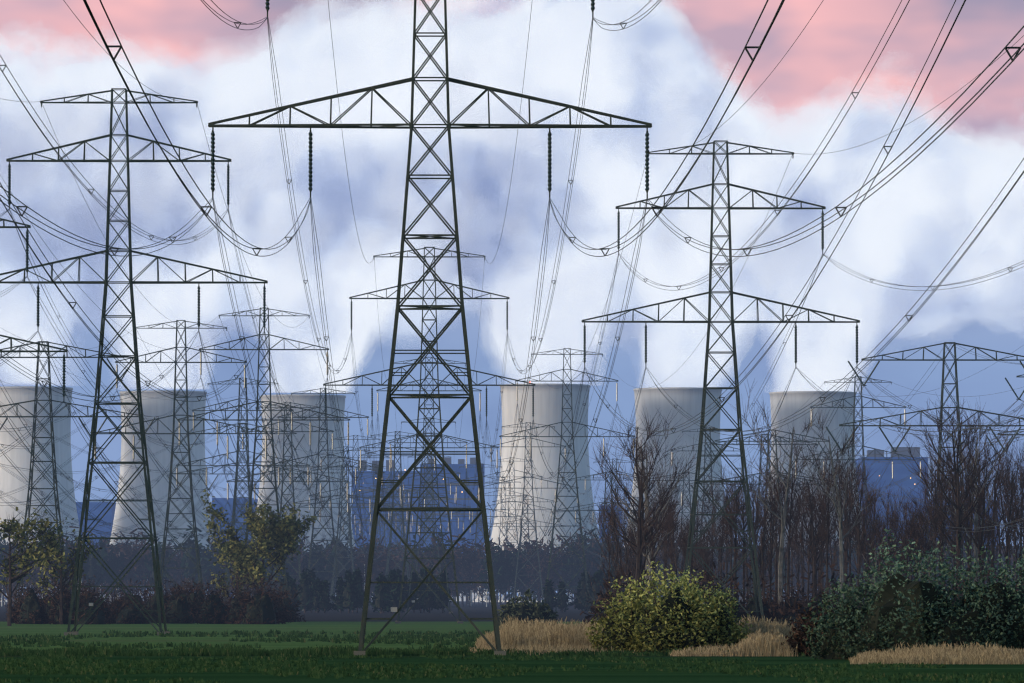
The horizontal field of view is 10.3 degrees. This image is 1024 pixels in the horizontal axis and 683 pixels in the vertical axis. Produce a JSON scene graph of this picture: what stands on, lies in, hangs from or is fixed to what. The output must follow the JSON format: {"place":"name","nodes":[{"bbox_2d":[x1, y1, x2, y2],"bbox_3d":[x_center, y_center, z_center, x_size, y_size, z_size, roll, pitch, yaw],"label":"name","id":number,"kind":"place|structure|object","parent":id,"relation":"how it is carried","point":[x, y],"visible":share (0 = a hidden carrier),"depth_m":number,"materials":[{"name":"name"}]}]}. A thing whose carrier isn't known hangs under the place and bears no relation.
{"place":"outdoors","nodes":[
{"label":"outdoors","id":0,"kind":"place"},
{"bbox_2d":[1,447,999,600],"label":"power station building","id":1,"kind":"structure","parent":0,"point":[901,471],"depth_m":3349.50,"materials":[{"name":"blue"}]},
{"bbox_2d":[0,595,1023,682],"bbox_3d":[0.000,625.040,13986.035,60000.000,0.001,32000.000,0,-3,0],"label":"ground","id":2,"kind":"structure","parent":0,"point":[336,622],"depth_m":365.65,"materials":[{"name":"green plant"}]},
{"bbox_2d":[0,218,67,400],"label":"pylon","id":3,"kind":"object","parent":2,"relation":"on","point":[27,270],"visible":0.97,"depth_m":580.17,"materials":[{"name":"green metal"}]},
{"bbox_2d":[0,386,78,601],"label":"cooling tower","id":4,"kind":"structure","parent":2,"relation":"on","point":[19,457],"depth_m":3009.23,"materials":[{"name":"concrete"}]},
{"bbox_2d":[0,341,154,602],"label":"pylon","id":5,"kind":"object","parent":2,"relation":"on","point":[35,416],"visible":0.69,"depth_m":899.94,"materials":[{"name":"grey metal"}]},
{"bbox_2d":[0,88,267,634],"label":"pylon","id":6,"kind":"object","parent":2,"relation":"on","point":[156,562],"visible":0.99,"depth_m":592.69,"materials":[{"name":"grey metal"}]},
{"bbox_2d":[4,572,306,623],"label":"scrub","id":7,"kind":"object","parent":2,"relation":"on","point":[180,608],"depth_m":812.33,"materials":[{"name":"plant"}]},
{"bbox_2d":[0,489,317,625],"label":"trees","id":8,"kind":"object","parent":2,"relation":"on","point":[275,536],"depth_m":893.48,"materials":[{"name":"green plant"}]},
{"bbox_2d":[103,390,221,601],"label":"cooling tower","id":9,"kind":"structure","parent":2,"relation":"on","point":[154,406],"depth_m":3069.31,"materials":[{"name":"concrete"}]},
{"bbox_2d":[94,320,267,589],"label":"pylon","id":10,"kind":"object","parent":2,"relation":"on","point":[164,548],"visible":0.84,"depth_m":1013.07,"materials":[{"name":"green metal"}]},
{"bbox_2d":[167,423,317,600],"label":"pylon","id":11,"kind":"object","parent":2,"relation":"on","point":[242,532],"visible":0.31,"depth_m":1329.80,"materials":[{"name":"grey metal"}]},
{"bbox_2d":[176,378,309,604],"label":"pylon","id":12,"kind":"object","parent":2,"relation":"on","point":[247,462],"visible":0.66,"depth_m":1309.97,"materials":[{"name":"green metal"}]},
{"bbox_2d":[178,308,349,596],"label":"pylon","id":13,"kind":"object","parent":2,"relation":"on","point":[256,419],"visible":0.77,"depth_m":1025.19,"materials":[{"name":"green metal"}]},
{"bbox_2d":[226,402,348,610],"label":"pylon","id":14,"kind":"object","parent":2,"relation":"on","point":[293,496],"visible":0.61,"depth_m":1445.44,"materials":[{"name":"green metal"}]},
{"bbox_2d":[253,394,371,601],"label":"cooling tower","id":15,"kind":"structure","parent":2,"relation":"on","point":[312,400],"depth_m":3129.68,"materials":[{"name":"concrete"}]},
{"bbox_2d":[263,388,383,603],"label":"pylon","id":16,"kind":"object","parent":2,"relation":"on","point":[331,516],"visible":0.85,"depth_m":1457.56,"materials":[{"name":"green metal"}]},
{"bbox_2d":[287,465,400,603],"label":"pylon","id":17,"kind":"object","parent":2,"relation":"on","point":[351,558],"visible":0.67,"depth_m":1759.07,"materials":[{"name":"grey metal"}]},
{"bbox_2d":[299,446,391,603],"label":"pylon","id":18,"kind":"object","parent":2,"relation":"on","point":[343,450],"visible":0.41,"depth_m":1878.91,"materials":[{"name":"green metal"}]},
{"bbox_2d":[309,435,401,606],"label":"pylon","id":19,"kind":"object","parent":2,"relation":"on","point":[353,439],"visible":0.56,"depth_m":1890.23,"materials":[{"name":"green metal"}]},
{"bbox_2d":[340,465,413,545],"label":"pylon","id":20,"kind":"object","parent":2,"relation":"on","point":[412,514],"visible":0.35,"depth_m":2323.24,"materials":[{"name":"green metal"}]},
{"bbox_2d":[342,474,418,602],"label":"pylon","id":21,"kind":"object","parent":2,"relation":"on","point":[380,519],"visible":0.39,"depth_m":2298.47,"materials":[{"name":"grey metal"}]},
{"bbox_2d":[355,483,419,543],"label":"pylon","id":22,"kind":"object","parent":2,"relation":"on","point":[386,518],"visible":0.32,"depth_m":2698.29,"materials":[{"name":"grey metal"}]},
{"bbox_2d":[347,431,445,581],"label":"pylon","id":23,"kind":"object","parent":2,"relation":"on","point":[391,533],"visible":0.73,"depth_m":1739.36,"materials":[{"name":"grey metal"}]},
{"bbox_2d":[360,490,450,548],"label":"pylon","id":24,"kind":"object","parent":2,"relation":"on","point":[405,514],"visible":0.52,"depth_m":2188.71,"materials":[{"name":"grey metal"}]},
{"bbox_2d":[359,357,498,612],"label":"pylon","id":25,"kind":"object","parent":2,"relation":"on","point":[421,482],"visible":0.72,"depth_m":1266.48,"materials":[{"name":"grey metal"}]},
{"bbox_2d":[323,247,535,622],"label":"pylon","id":26,"kind":"object","parent":2,"relation":"on","point":[437,384],"visible":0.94,"depth_m":831.89,"materials":[{"name":"grey metal"}]},
{"bbox_2d":[395,477,463,543],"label":"pylon","id":27,"kind":"object","parent":2,"relation":"on","point":[431,506],"visible":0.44,"depth_m":2558.57,"materials":[{"name":"grey metal"}]},
{"bbox_2d":[208,0,651,655],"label":"pylon","id":28,"kind":"object","parent":2,"relation":"on","point":[460,308],"visible":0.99,"depth_m":397.50,"materials":[{"name":"grey metal"}]},
{"bbox_2d":[381,417,479,577],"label":"pylon","id":29,"kind":"object","parent":2,"relation":"on","point":[431,486],"visible":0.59,"depth_m":1701.30,"materials":[{"name":"grey metal"}]},
{"bbox_2d":[394,455,470,547],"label":"pylon","id":30,"kind":"object","parent":2,"relation":"on","point":[430,495],"visible":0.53,"depth_m":2135.85,"materials":[{"name":"grey metal"}]},
{"bbox_2d":[278,566,625,612],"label":"bushes","id":31,"kind":"object","parent":2,"relation":"on","point":[314,593],"depth_m":1281.10,"materials":[{"name":"grey plant"}]},
{"bbox_2d":[440,463,520,604],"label":"pylon","id":32,"kind":"object","parent":2,"relation":"on","point":[477,525],"visible":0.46,"depth_m":2168.59,"materials":[{"name":"grey metal"}]},
{"bbox_2d":[470,479,536,599],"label":"pylon","id":33,"kind":"object","parent":2,"relation":"on","point":[503,505],"visible":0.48,"depth_m":2618.61,"materials":[{"name":"grey metal"}]},
{"bbox_2d":[0,522,1022,606],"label":"forest","id":34,"kind":"object","parent":2,"relation":"on","point":[182,564],"depth_m":1853.56,"materials":[{"name":"grey plant"}]},
{"bbox_2d":[472,457,551,604],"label":"pylon","id":35,"kind":"object","parent":2,"relation":"on","point":[513,507],"visible":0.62,"depth_m":2198.62,"materials":[{"name":"grey metal"}]},
{"bbox_2d":[0,629,1023,682],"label":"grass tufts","id":36,"kind":"object","parent":2,"relation":"on","point":[243,652],"visible":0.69,"depth_m":359.48,"materials":[{"name":"green plant"}]},
{"bbox_2d":[479,495,570,601],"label":"pylon","id":37,"kind":"object","parent":2,"relation":"on","point":[526,524],"visible":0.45,"depth_m":2188.82,"materials":[{"name":"grey metal"}]},
{"bbox_2d":[497,589,558,625],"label":"bush","id":38,"kind":"object","parent":2,"relation":"on","point":[526,608],"visible":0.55,"depth_m":768.11,"materials":[{"name":"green plant"}]},
{"bbox_2d":[478,422,578,602],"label":"pylon","id":39,"kind":"object","parent":2,"relation":"on","point":[534,529],"visible":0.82,"depth_m":1749.17,"materials":[{"name":"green metal"}]},
{"bbox_2d":[473,382,598,601],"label":"cooling tower","id":40,"kind":"structure","parent":2,"relation":"on","point":[547,405],"depth_m":2969.68,"materials":[{"name":"concrete"}]},
{"bbox_2d":[499,348,633,612],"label":"pylon","id":41,"kind":"object","parent":2,"relation":"on","point":[577,495],"visible":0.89,"depth_m":1299.95,"materials":[{"name":"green metal"}]},
{"bbox_2d":[0,0,1023,566],"bbox_3d":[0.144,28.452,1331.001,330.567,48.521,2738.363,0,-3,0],"label":"power line cable","id":42,"kind":"object","parent":41,"relation":"attached to","point":[642,230],"visible":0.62,"depth_m":559.54,"materials":[{"name":"grey metal"}]},
{"bbox_2d":[565,513,629,546],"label":"pylon","id":43,"kind":"object","parent":2,"relation":"on","point":[599,526],"visible":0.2,"depth_m":2538.55,"materials":[{"name":"grey metal"}]},
{"bbox_2d":[552,472,652,572],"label":"pylon","id":44,"kind":"object","parent":2,"relation":"on","point":[601,558],"visible":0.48,"depth_m":1768.99,"materials":[{"name":"grey metal"}]},
{"bbox_2d":[575,459,636,541],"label":"pylon","id":45,"kind":"object","parent":2,"relation":"on","point":[612,462],"visible":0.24,"depth_m":2219.13,"materials":[{"name":"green metal"}]},
{"bbox_2d":[588,497,676,537],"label":"pylon","id":46,"kind":"object","parent":2,"relation":"on","point":[623,523],"visible":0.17,"depth_m":2108.79,"materials":[{"name":"grey metal"}]},
{"bbox_2d":[585,561,756,654],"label":"olive bush","id":47,"kind":"object","parent":2,"relation":"on","point":[642,631],"depth_m":398.23,"materials":[{"name":"green plant"}]},
{"bbox_2d":[624,387,740,599],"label":"cooling tower","id":48,"kind":"structure","parent":2,"relation":"on","point":[688,400],"depth_m":3024.88,"materials":[{"name":"concrete"}]},
{"bbox_2d":[633,472,741,581],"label":"pylon","id":49,"kind":"object","parent":2,"relation":"on","point":[683,480],"visible":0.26,"depth_m":1678.96,"materials":[{"name":"grey metal"}]},
{"bbox_2d":[660,427,756,583],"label":"pylon","id":50,"kind":"object","parent":2,"relation":"on","point":[710,452],"visible":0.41,"depth_m":1799.68,"materials":[{"name":"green metal"}]},
{"bbox_2d":[581,140,859,622],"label":"pylon","id":51,"kind":"object","parent":2,"relation":"on","point":[748,514],"visible":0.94,"depth_m":634.59,"materials":[{"name":"grey metal"}]},
{"bbox_2d":[469,615,1023,663],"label":"reeds","id":52,"kind":"object","parent":2,"relation":"on","point":[768,639],"depth_m":391.07,"materials":[{"name":"plant"}]},
{"bbox_2d":[690,434,837,599],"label":"pylon","id":53,"kind":"object","parent":2,"relation":"on","point":[762,473],"visible":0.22,"depth_m":1349.56,"materials":[{"name":"grey metal"}]},
{"bbox_2d":[691,430,838,597],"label":"pylon","id":54,"kind":"object","parent":2,"relation":"on","point":[768,441],"visible":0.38,"depth_m":1245.85,"materials":[{"name":"grey metal"}]},
{"bbox_2d":[575,548,1023,630],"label":"understory scrub","id":55,"kind":"object","parent":2,"relation":"on","point":[751,605],"visible":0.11,"depth_m":645.25,"materials":[{"name":"plant"}]},
{"bbox_2d":[583,379,1023,611],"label":"bare trees","id":56,"kind":"object","parent":2,"relation":"on","point":[664,519],"visible":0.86,"depth_m":668.63,"materials":[{"name":"brown plant"}]},
{"bbox_2d":[749,391,860,599],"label":"cooling tower","id":57,"kind":"structure","parent":2,"relation":"on","point":[793,402],"depth_m":3080.89,"materials":[{"name":"concrete"}]},
{"bbox_2d":[781,591,842,655],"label":"bush","id":58,"kind":"object","parent":2,"relation":"on","point":[798,638],"depth_m":390.81,"materials":[{"name":"plant"}]},
{"bbox_2d":[794,376,920,584],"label":"pylon","id":59,"kind":"object","parent":2,"relation":"on","point":[861,410],"visible":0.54,"depth_m":1380.16,"materials":[{"name":"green metal"}]},
{"bbox_2d":[802,528,1023,659],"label":"bush","id":60,"kind":"object","parent":2,"relation":"on","point":[892,614],"depth_m":369.65,"materials":[{"name":"green plant"}]},
{"bbox_2d":[825,342,1023,583],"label":"pylon","id":61,"kind":"object","parent":2,"relation":"on","point":[955,359],"visible":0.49,"depth_m":813.15,"materials":[{"name":"grey metal"}]},
{"bbox_2d":[987,374,1023,454],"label":"pylon","id":62,"kind":"object","parent":2,"relation":"on","point":[1018,398],"visible":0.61,"depth_m":929.01,"materials":[{"name":"grey metal"}]},
{"bbox_2d":[0,0,1023,594],"label":"sky","id":63,"kind":"structure","parent":0,"point":[668,70],"materials":[{"name":"white"}]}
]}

